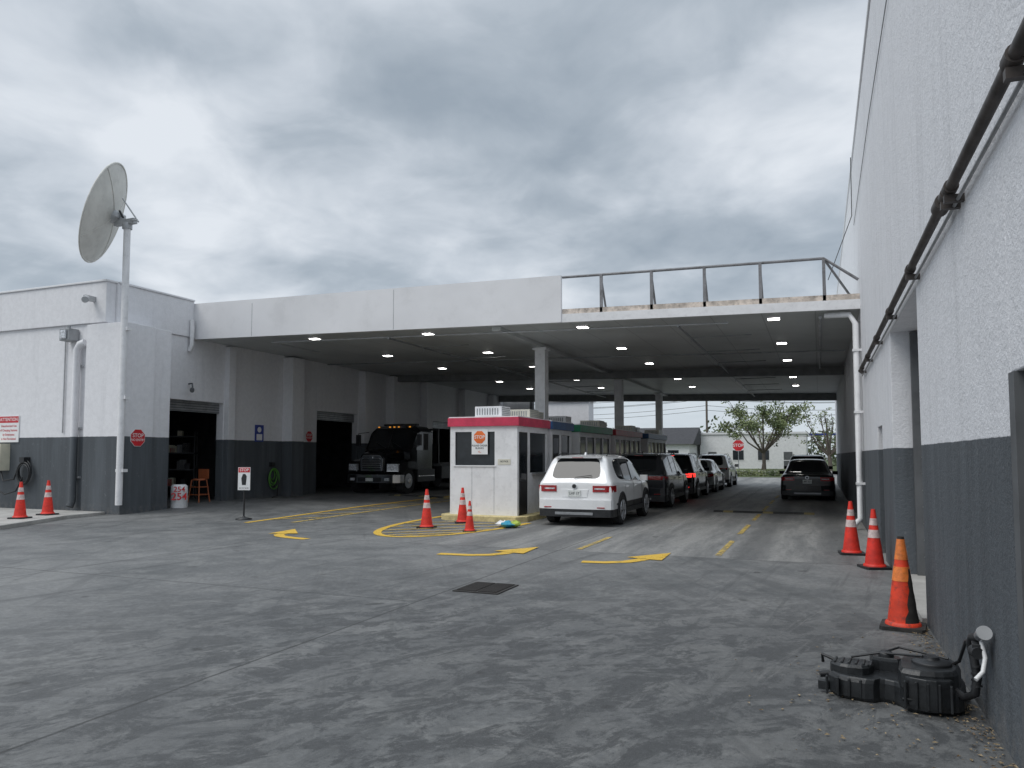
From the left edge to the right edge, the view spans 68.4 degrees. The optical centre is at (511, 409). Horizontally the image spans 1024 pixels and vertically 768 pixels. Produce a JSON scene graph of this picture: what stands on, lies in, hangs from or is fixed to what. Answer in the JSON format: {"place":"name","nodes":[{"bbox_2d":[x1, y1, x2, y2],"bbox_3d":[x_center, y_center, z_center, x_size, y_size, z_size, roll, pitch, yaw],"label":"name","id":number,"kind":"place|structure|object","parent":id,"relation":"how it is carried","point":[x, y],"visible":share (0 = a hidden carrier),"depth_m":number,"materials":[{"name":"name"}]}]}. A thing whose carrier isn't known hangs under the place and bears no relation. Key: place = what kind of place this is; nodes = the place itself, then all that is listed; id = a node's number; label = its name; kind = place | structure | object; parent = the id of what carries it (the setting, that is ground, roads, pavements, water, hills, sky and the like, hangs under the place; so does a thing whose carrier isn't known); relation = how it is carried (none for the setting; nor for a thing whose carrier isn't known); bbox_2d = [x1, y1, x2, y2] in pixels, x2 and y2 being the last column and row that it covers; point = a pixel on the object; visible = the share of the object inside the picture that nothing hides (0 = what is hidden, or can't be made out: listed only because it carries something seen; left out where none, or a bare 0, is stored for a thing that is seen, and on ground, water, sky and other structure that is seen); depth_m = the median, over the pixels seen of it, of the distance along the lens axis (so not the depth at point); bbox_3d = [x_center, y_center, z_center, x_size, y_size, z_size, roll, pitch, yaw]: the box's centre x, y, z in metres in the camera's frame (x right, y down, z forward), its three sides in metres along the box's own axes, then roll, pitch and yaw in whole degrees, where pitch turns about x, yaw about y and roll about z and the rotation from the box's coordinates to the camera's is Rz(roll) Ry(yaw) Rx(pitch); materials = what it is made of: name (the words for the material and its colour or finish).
{"place":"outdoors","nodes":[
{"label":"outdoors","id":0,"kind":"place"},
{"bbox_2d":[0,508,104,529],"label":"sidewalk","id":1,"kind":"structure","parent":0,"point":[5,514],"depth_m":19.50,"materials":[{"name":"concrete"}]},
{"bbox_2d":[7,482,31,518],"bbox_3d":[-12.143,2.237,18.606,0.400,0.900,0.400,0,-4,5],"label":"traffic cone","id":2,"kind":"object","parent":1,"relation":"on","point":[20,510],"visible":1,"depth_m":18.53,"materials":[{"name":"orange plastic"}]},
{"bbox_2d":[36,480,58,515],"bbox_3d":[-12.165,2.307,19.746,0.400,0.900,0.400,-1,-4,16],"label":"traffic cone","id":3,"kind":"object","parent":1,"relation":"on","point":[47,508],"visible":1,"depth_m":19.67,"materials":[{"name":"orange plastic"}]},
{"bbox_2d":[0,0,867,455],"label":"sky","id":4,"kind":"structure","parent":0,"point":[265,148],"materials":[{"name":"grey"}]},
{"bbox_2d":[0,456,1017,767],"bbox_3d":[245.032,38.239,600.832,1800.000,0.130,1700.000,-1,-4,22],"label":"ground","id":5,"kind":"structure","parent":0,"point":[206,632],"depth_m":6.69,"materials":[{"name":"concrete"}]},
{"bbox_2d":[170,484,187,507],"bbox_3d":[-10.092,2.622,22.827,0.500,0.700,0.509,2,-4,-24],"label":"plastic drum","id":6,"kind":"object","parent":5,"relation":"on","point":[178,495],"visible":1,"depth_m":22.63,"materials":[{"name":"white paint"}]},
{"bbox_2d":[167,431,197,497],"bbox_3d":[-12.035,1.989,27.393,1.000,2.426,0.500,1,-4,-12],"label":"storage shelf","id":7,"kind":"object","parent":5,"relation":"on","point":[184,448],"visible":0.82,"depth_m":27.24,"materials":[{"name":"beige plastic"}]},
{"bbox_2d":[188,469,209,502],"bbox_3d":[-10.369,2.526,24.950,0.524,1.103,0.524,-1,-4,22],"label":"wooden stool","id":8,"kind":"object","parent":5,"relation":"on","point":[203,474],"visible":0.95,"depth_m":25.03,"materials":[{"name":"orange wood"}]},
{"bbox_2d":[235,467,251,519],"bbox_3d":[-6.829,2.137,19.204,0.400,1.330,0.400,0,-4,5],"label":"do not enter sign","id":9,"kind":"object","parent":5,"relation":"on","point":[243,478],"visible":1,"depth_m":19.19,"materials":[{"name":"white plastic"}]},
{"bbox_2d":[0,279,503,514],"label":"service building","id":10,"kind":"structure","parent":5,"relation":"on","point":[231,401],"depth_m":23.12,"materials":[{"name":"paint"}]},
{"bbox_2d":[0,444,16,480],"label":"vehicle charger","id":11,"kind":"object","parent":10,"relation":"attached to","point":[4,457],"visible":1,"depth_m":22.57,"materials":[{"name":"beige plastic"}]},
{"bbox_2d":[0,416,19,441],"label":"attention sign","id":12,"kind":"object","parent":10,"relation":"attached to","point":[9,428],"visible":1,"depth_m":22.76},
{"bbox_2d":[0,457,31,494],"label":"charging cable","id":13,"kind":"object","parent":10,"relation":"attached to","point":[23,460],"visible":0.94,"depth_m":22.23,"materials":[{"name":"black plastic"}]},
{"bbox_2d":[62,342,65,432],"bbox_3d":[-13.066,-0.814,21.970,0.037,3.000,0.037,-3,-5,45],"label":"wall conduit","id":14,"kind":"object","parent":10,"relation":"attached to","point":[64,387],"depth_m":21.95,"materials":[{"name":"grey metal"}]},
{"bbox_2d":[59,325,78,341],"bbox_3d":[-12.824,-2.203,21.772,0.400,0.450,0.380,-1,-4,22],"label":"wall floodlight","id":15,"kind":"object","parent":10,"relation":"attached to","point":[68,334],"depth_m":21.64,"materials":[{"name":"grey metal"}]},
{"bbox_2d":[66,339,86,507],"bbox_3d":[-12.452,0.385,21.523,0.419,4.834,0.308,-1,-4,22],"label":"downspout","id":16,"kind":"object","parent":10,"relation":"attached to","point":[74,427],"visible":0.98,"depth_m":21.49,"materials":[{"name":"paint"}]},
{"bbox_2d":[81,295,95,302],"bbox_3d":[-12.028,-3.114,21.328,0.260,0.286,0.656,1,-4,-10],"label":"security camera","id":17,"kind":"object","parent":10,"relation":"attached to","point":[85,298],"visible":1,"depth_m":21.28,"materials":[{"name":"white plastic"}]},
{"bbox_2d":[78,162,138,504],"bbox_3d":[-11.444,-2.150,20.917,1.441,9.538,2.722,3,-4,-37],"label":"satellite dish","id":18,"kind":"object","parent":10,"relation":"attached to","point":[103,219],"visible":1,"depth_m":20.69,"materials":[{"name":"white paint"}]},
{"bbox_2d":[130,429,144,445],"bbox_3d":[-10.568,0.796,21.264,0.019,0.485,0.485,-1,-4,22],"label":"wall stop sign","id":19,"kind":"object","parent":10,"relation":"attached to","point":[137,437],"visible":1,"depth_m":21.25,"materials":[{"name":"red metal"}]},
{"bbox_2d":[188,320,194,351],"bbox_3d":[-10.312,-2.369,24.198,0.222,1.033,0.139,-1,-4,22],"label":"downspout","id":20,"kind":"object","parent":10,"relation":"attached to","point":[192,334],"visible":1,"depth_m":24.14,"materials":[{"name":"white paint"}]},
{"bbox_2d":[255,425,263,441],"bbox_3d":[-9.118,0.856,27.165,0.024,0.600,0.450,-1,-4,22],"label":"blue wall sign","id":21,"kind":"object","parent":10,"relation":"attached to","point":[259,433],"visible":1,"depth_m":27.16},
{"bbox_2d":[268,462,279,497],"bbox_3d":[-8.733,2.562,27.473,0.331,1.270,0.895,0,-4,-6],"label":"garden hose","id":22,"kind":"object","parent":10,"relation":"attached to","point":[270,471],"visible":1,"depth_m":27.63,"materials":[{"name":"green plastic"}]},
{"bbox_2d":[305,431,312,441],"bbox_3d":[-8.035,1.068,29.820,0.019,0.427,0.427,-1,-4,22],"label":"wall stop sign","id":23,"kind":"object","parent":10,"relation":"attached to","point":[309,436],"visible":1,"depth_m":29.83,"materials":[{"name":"red metal"}]},
{"bbox_2d":[274,529,309,538],"bbox_3d":[-4.704,2.601,15.710,0.663,0.004,2.211,2,-4,-24],"label":"painted arrow","id":24,"kind":"object","parent":5,"relation":"on","point":[287,531],"visible":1,"depth_m":15.69,"materials":[{"name":"yellow paint"}]},
{"bbox_2d":[345,424,449,493],"bbox_3d":[-3.893,2.163,34.004,3.095,2.862,9.248,-1,-4,22],"label":"flatbed truck","id":25,"kind":"object","parent":5,"relation":"on","point":[404,458],"visible":0.95,"depth_m":30.91,"materials":[{"name":"black paint"}]},
{"bbox_2d":[388,494,449,498],"bbox_3d":[-3.453,3.252,28.251,2.595,0.101,0.320,-1,-4,22],"label":"speed bump","id":26,"kind":"object","parent":5,"relation":"on","point":[418,496],"visible":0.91,"depth_m":28.19,"materials":[{"name":"rubber"}]},
{"bbox_2d":[416,489,436,528],"bbox_3d":[-1.948,2.260,17.206,0.391,0.880,0.391,-1,-4,11],"label":"traffic cone","id":27,"kind":"object","parent":5,"relation":"on","point":[426,520],"visible":1,"depth_m":17.12,"materials":[{"name":"orange plastic"}]},
{"bbox_2d":[454,488,466,522],"bbox_3d":[-1.216,2.350,18.524,0.382,0.860,0.382,0,-4,-6],"label":"traffic cone","id":28,"kind":"object","parent":5,"relation":"on","point":[462,514],"visible":0.9,"depth_m":18.44,"materials":[{"name":"orange plastic"}]},
{"bbox_2d":[463,501,476,531],"bbox_3d":[-0.922,2.321,16.405,0.293,0.660,0.293,0,-3,-1],"label":"traffic cone","id":29,"kind":"object","parent":5,"relation":"on","point":[469,526],"visible":1,"depth_m":16.34,"materials":[{"name":"orange plastic"}]},
{"bbox_2d":[452,582,518,594],"bbox_3d":[-0.320,2.212,9.363,0.600,0.020,0.680,-1,-4,22],"label":"storm drain grate","id":30,"kind":"object","parent":5,"relation":"on","point":[487,588],"visible":1,"depth_m":9.29,"materials":[{"name":"metal"}]},
{"bbox_2d":[439,547,536,555],"bbox_3d":[-0.266,2.423,12.792,2.022,0.004,0.707,2,-4,-26],"label":"painted arrow","id":31,"kind":"object","parent":5,"relation":"on","point":[519,550],"visible":1,"depth_m":12.74,"materials":[{"name":"yellow paint"}]},
{"bbox_2d":[441,512,545,521],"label":"traffic island","id":32,"kind":"structure","parent":5,"relation":"on","point":[497,518],"depth_m":18.89,"materials":[{"name":"yellow concrete"}]},
{"bbox_2d":[448,406,549,515],"bbox_3d":[-0.272,1.358,20.309,2.050,2.782,2.420,-1,-4,22],"label":"cashier booth","id":33,"kind":"object","parent":32,"relation":"on","point":[498,460],"visible":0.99,"depth_m":19.33,"materials":[{"name":"white paint"}]},
{"bbox_2d":[194,257,859,434],"bbox_3d":[3.593,0.295,32.425,19.641,6.460,25.704,-1,-4,22],"label":"drive through canopy","id":34,"kind":"object","parent":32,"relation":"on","point":[521,340],"visible":0.94,"depth_m":23.45,"materials":[{"name":"paint"}]},
{"bbox_2d":[539,412,573,467],"bbox_3d":[0.633,1.493,22.528,2.050,2.782,2.020,-1,-4,22],"label":"cashier booth","id":35,"kind":"object","parent":32,"relation":"on","point":[559,437],"visible":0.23,"depth_m":22.00,"materials":[{"name":"white glass"}]},
{"bbox_2d":[549,416,612,453],"bbox_3d":[2.027,1.702,25.949,2.050,2.782,4.020,-1,-4,22],"label":"cashier booth","id":36,"kind":"object","parent":32,"relation":"on","point":[591,436],"visible":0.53,"depth_m":25.16,"materials":[{"name":"green glass"}]},
{"bbox_2d":[604,422,641,455],"bbox_3d":[3.818,1.970,30.340,2.050,2.782,4.520,-1,-4,22],"label":"cashier booth","id":37,"kind":"object","parent":32,"relation":"on","point":[626,439],"visible":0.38,"depth_m":29.86,"materials":[{"name":"grey glass"}]},
{"bbox_2d":[636,427,666,452],"bbox_3d":[5.986,2.294,35.656,2.050,2.782,4.420,-1,-4,22],"label":"cashier booth","id":38,"kind":"object","parent":32,"relation":"on","point":[653,441],"visible":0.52,"depth_m":34.77,"materials":[{"name":"grey metal"}]},
{"bbox_2d":[495,520,520,527],"bbox_3d":[-0.089,2.614,17.294,0.505,0.167,0.508,3,-4,-38],"label":"plastic bag","id":39,"kind":"object","parent":5,"relation":"on","point":[508,523],"visible":1,"depth_m":17.17,"materials":[{"name":"plastic"}]},
{"bbox_2d":[246,490,779,554],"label":"lane markings","id":40,"kind":"object","parent":5,"relation":"on","point":[380,530],"visible":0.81,"depth_m":17.70,"materials":[{"name":"yellow paint"}]},
{"bbox_2d":[504,402,533,409],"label":"end wall","id":41,"kind":"structure","parent":5,"relation":"on","point":[520,405],"depth_m":47.95,"materials":[{"name":"paint"}]},
{"bbox_2d":[548,402,593,423],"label":"white annex building","id":42,"kind":"structure","parent":5,"relation":"on","point":[577,412],"depth_m":49.75,"materials":[{"name":"paint"}]},
{"bbox_2d":[539,452,649,523],"bbox_3d":[2.295,1.988,19.692,2.199,1.729,4.555,-1,-4,22],"label":"parked suv","id":43,"kind":"object","parent":5,"relation":"on","point":[614,487],"visible":1,"depth_m":17.84,"materials":[{"name":"white paint"}]},
{"bbox_2d":[582,553,669,562],"bbox_3d":[1.992,2.372,11.945,1.972,0.004,0.625,2,-4,-30],"label":"painted arrow","id":44,"kind":"object","parent":5,"relation":"on","point":[655,557],"visible":1,"depth_m":11.91,"materials":[{"name":"yellow paint"}]},
{"bbox_2d":[621,451,688,506],"bbox_3d":[4.780,2.329,25.709,2.199,1.782,4.793,-1,-4,22],"label":"parked suv","id":45,"kind":"object","parent":5,"relation":"on","point":[667,482],"visible":0.57,"depth_m":23.79,"materials":[{"name":"paint"}]},
{"bbox_2d":[664,452,709,497],"bbox_3d":[6.846,2.638,30.776,2.200,1.782,4.555,-1,-4,22],"label":"parked suv","id":46,"kind":"object","parent":5,"relation":"on","point":[697,478],"visible":0.42,"depth_m":29.04,"materials":[{"name":"black paint"}]},
{"bbox_2d":[699,459,725,491],"bbox_3d":[8.926,3.087,35.736,2.200,1.490,4.545,-1,-4,22],"label":"parked sedan","id":47,"kind":"object","parent":5,"relation":"on","point":[716,476],"visible":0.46,"depth_m":34.55,"materials":[{"name":"silver paint"}]},
{"bbox_2d":[699,453,738,486],"bbox_3d":[11.265,3.291,41.482,2.200,1.782,4.555,-1,-4,22],"label":"parked suv","id":48,"kind":"object","parent":5,"relation":"on","point":[723,461],"visible":0.52,"depth_m":39.70,"materials":[{"name":"white paint"}]},
{"bbox_2d":[613,415,836,465],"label":"distant trees","id":49,"kind":"object","parent":5,"relation":"on","point":[817,452],"visible":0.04,"depth_m":123.07,"materials":[{"name":"green plant"}]},
{"bbox_2d":[713,510,814,514],"bbox_3d":[7.218,2.951,21.647,2.744,0.045,0.320,-1,-4,22],"label":"speed bump","id":50,"kind":"object","parent":5,"relation":"on","point":[773,512],"visible":1,"depth_m":21.55,"materials":[{"name":"rubber"}]},
{"bbox_2d":[736,460,836,476],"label":"grass verge","id":51,"kind":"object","parent":5,"relation":"on","point":[834,468],"depth_m":82.14,"materials":[{"name":"green plant"}]},
{"bbox_2d":[534,401,787,418],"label":"utility wires","id":52,"kind":"object","parent":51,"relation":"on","point":[671,409],"visible":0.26,"depth_m":117.73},
{"bbox_2d":[640,427,700,457],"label":"dark roofed house","id":53,"kind":"structure","parent":51,"relation":"on","point":[684,440],"depth_m":92.89,"materials":[{"name":"white paint"}]},
{"bbox_2d":[733,440,743,475],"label":"stop sign","id":54,"kind":"object","parent":51,"relation":"on","point":[738,445],"visible":0.94,"depth_m":59.56,"materials":[{"name":"red metal"}]},
{"bbox_2d":[700,432,808,468],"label":"white commercial building","id":55,"kind":"structure","parent":51,"relation":"on","point":[779,456],"depth_m":93.42,"materials":[{"name":"paint"}]},
{"bbox_2d":[737,468,781,476],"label":"hedge","id":56,"kind":"object","parent":51,"relation":"on","point":[753,473],"visible":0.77,"depth_m":59.16,"materials":[{"name":"green plant"}]},
{"bbox_2d":[718,401,814,469],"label":"tree","id":57,"kind":"object","parent":51,"relation":"on","point":[780,422],"visible":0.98,"depth_m":82.90,"materials":[{"name":"green plant"}]},
{"bbox_2d":[794,407,835,470],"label":"tree","id":58,"kind":"object","parent":51,"relation":"on","point":[829,452],"visible":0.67,"depth_m":77.33,"materials":[{"name":"green plant"}]},
{"bbox_2d":[809,433,835,454],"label":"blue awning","id":59,"kind":"object","parent":51,"relation":"on","point":[821,434],"visible":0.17,"depth_m":83.50,"materials":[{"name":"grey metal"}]},
{"bbox_2d":[779,459,837,499],"bbox_3d":[11.635,2.697,29.592,2.200,1.520,4.783,-1,-4,22],"label":"parked sedan","id":60,"kind":"object","parent":5,"relation":"on","point":[811,477],"visible":1,"depth_m":27.63,"materials":[{"name":"black paint"}]},
{"bbox_2d":[784,454,832,468],"bbox_3d":[14.006,2.955,35.626,2.199,1.740,4.555,-1,-4,22],"label":"parked suv","id":61,"kind":"object","parent":5,"relation":"on","point":[807,456],"visible":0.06,"depth_m":34.01,"materials":[{"name":"paint"}]},
{"bbox_2d":[838,501,865,555],"bbox_3d":[5.694,1.982,12.646,0.391,0.880,0.391,-1,-4,16],"label":"traffic cone","id":62,"kind":"object","parent":5,"relation":"on","point":[851,545],"visible":1,"depth_m":12.56,"materials":[{"name":"orange plastic"}]},
{"bbox_2d":[857,509,891,569],"bbox_3d":[5.322,1.896,11.073,0.382,0.860,0.382,0,-3,2],"label":"traffic cone","id":63,"kind":"object","parent":5,"relation":"on","point":[874,558],"visible":1,"depth_m":10.99,"materials":[{"name":"orange plastic"}]},
{"bbox_2d":[735,598,1017,767],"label":"fallen leaves","id":64,"kind":"object","parent":5,"relation":"on","point":[1000,762],"visible":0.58,"depth_m":4.54,"materials":[{"name":"brown plant"}]},
{"bbox_2d":[879,536,926,633],"bbox_3d":[3.749,1.657,7.240,0.387,0.870,0.387,-2,-4,31],"label":"traffic cone","id":65,"kind":"object","parent":5,"relation":"on","point":[902,614],"visible":1,"depth_m":7.16,"materials":[{"name":"orange plastic"}]},
{"bbox_2d":[818,626,992,714],"bbox_3d":[2.587,1.638,5.043,1.037,0.637,0.880,-2,-4,29],"label":"fuel tank","id":66,"kind":"object","parent":5,"relation":"on","point":[928,683],"visible":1,"depth_m":4.94,"materials":[{"name":"plastic"}]},
{"bbox_2d":[911,574,926,622],"bbox_3d":[4.765,2.165,8.714,0.370,0.080,3.050,-1,-4,22],"label":"door sill","id":67,"kind":"structure","parent":5,"relation":"on","point":[919,585],"depth_m":8.63,"materials":[{"name":"concrete"}]},
{"bbox_2d":[835,0,1023,767],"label":"walls","id":68,"kind":"structure","parent":5,"relation":"on","point":[961,311],"depth_m":5.93,"materials":[{"name":"paint"}]},
{"bbox_2d":[824,312,864,525],"bbox_3d":[7.570,0.174,17.116,0.818,4.891,0.266,-3,-5,44],"label":"downspout","id":69,"kind":"object","parent":68,"relation":"attached to","point":[856,350],"visible":0.85,"depth_m":16.90,"materials":[{"name":"white paint"}]},
{"bbox_2d":[828,0,886,279],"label":"wall cable","id":70,"kind":"object","parent":68,"relation":"attached to","point":[865,135],"depth_m":13.98,"materials":[{"name":"grey metal"}]},
{"bbox_2d":[858,17,1023,375],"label":"wall pipe","id":71,"kind":"object","parent":68,"relation":"attached to","point":[948,198],"depth_m":4.59,"materials":[{"name":"grey metal"}]},
{"bbox_2d":[909,332,1023,756],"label":"doors","id":72,"kind":"structure","parent":68,"relation":"attached to","point":[1016,391],"depth_m":3.86,"materials":[{"name":"grey paint"}]},
{"bbox_2d":[705,401,707,432],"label":"utility pole","id":73,"kind":"object","parent":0,"point":[706,403],"visible":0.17,"depth_m":115.27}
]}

